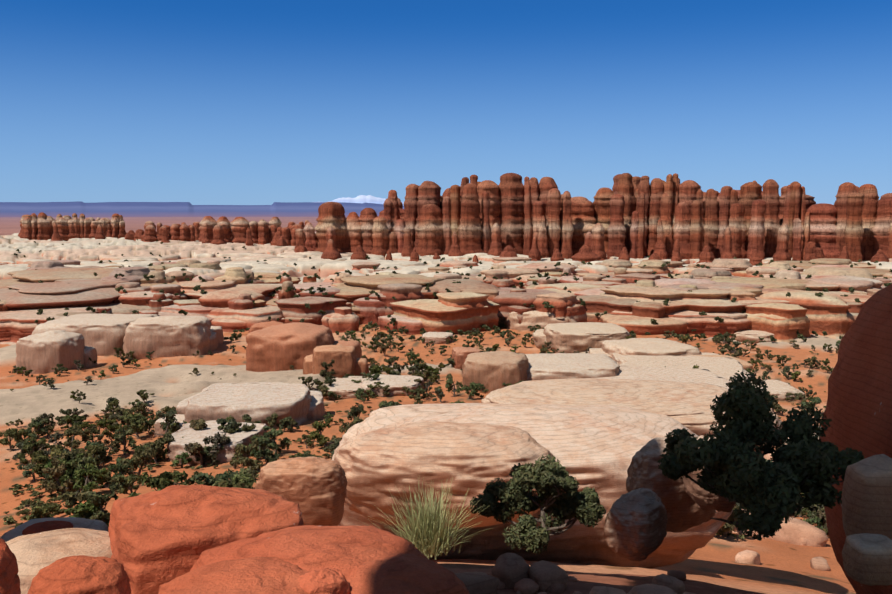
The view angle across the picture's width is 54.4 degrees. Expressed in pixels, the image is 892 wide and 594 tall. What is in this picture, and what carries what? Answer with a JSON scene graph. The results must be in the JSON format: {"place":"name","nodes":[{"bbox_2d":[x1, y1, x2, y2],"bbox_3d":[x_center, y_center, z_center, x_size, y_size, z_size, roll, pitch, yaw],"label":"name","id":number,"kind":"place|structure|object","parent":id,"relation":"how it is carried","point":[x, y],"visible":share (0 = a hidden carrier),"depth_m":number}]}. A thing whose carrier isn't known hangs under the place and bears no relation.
{"place":"outdoors","nodes":[
{"label":"outdoors","id":0,"kind":"place"},
{"bbox_2d":[0,201,403,216],"bbox_3d":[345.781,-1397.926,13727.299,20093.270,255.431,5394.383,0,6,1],"label":"distant mesas","id":1,"kind":"structure","parent":0,"point":[167,209],"depth_m":14384.01},
{"bbox_2d":[328,195,403,205],"bbox_3d":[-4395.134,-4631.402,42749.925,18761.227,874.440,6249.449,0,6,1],"label":"snow mountain range","id":2,"kind":"structure","parent":0,"point":[366,199],"depth_m":44676.89},
{"bbox_2d":[0,217,891,593],"bbox_3d":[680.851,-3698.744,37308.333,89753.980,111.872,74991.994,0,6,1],"label":"terrain","id":3,"kind":"structure","parent":0,"point":[712,567],"depth_m":232.76},
{"bbox_2d":[357,477,486,559],"bbox_3d":[-0.160,1.900,7.522,1.117,0.625,1.167,4,7,36],"label":"grass tuft","id":4,"kind":"object","parent":3,"relation":"on","point":[427,534],"visible":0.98,"depth_m":7.50},
{"bbox_2d":[0,239,891,554],"bbox_3d":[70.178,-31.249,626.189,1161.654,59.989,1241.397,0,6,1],"label":"shrubs","id":5,"kind":"object","parent":3,"relation":"on","point":[764,491],"depth_m":83.25},
{"bbox_2d":[0,311,891,593],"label":"boulders","id":6,"kind":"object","parent":3,"relation":"on","point":[608,411],"visible":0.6,"depth_m":23.85},
{"bbox_2d":[0,257,891,344],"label":"layered rock ledges","id":7,"kind":"object","parent":3,"relation":"on","point":[764,303],"visible":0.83,"depth_m":410.92},
{"bbox_2d":[0,284,891,593],"bbox_3d":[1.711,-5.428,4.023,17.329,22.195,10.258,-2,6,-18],"label":"red boulders","id":8,"kind":"object","parent":3,"relation":"on","point":[200,540],"visible":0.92,"depth_m":5.36},
{"bbox_2d":[18,173,891,265],"bbox_3d":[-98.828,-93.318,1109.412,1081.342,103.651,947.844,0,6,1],"label":"rock spires","id":9,"kind":"object","parent":3,"relation":"on","point":[629,216],"visible":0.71,"depth_m":758.42},
{"bbox_2d":[454,452,830,593],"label":"stones","id":10,"kind":"object","parent":3,"relation":"on","point":[518,574],"visible":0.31,"depth_m":5.69},
{"bbox_2d":[0,0,891,204],"label":"sky","id":11,"kind":"structure","parent":0,"point":[196,102]}
]}

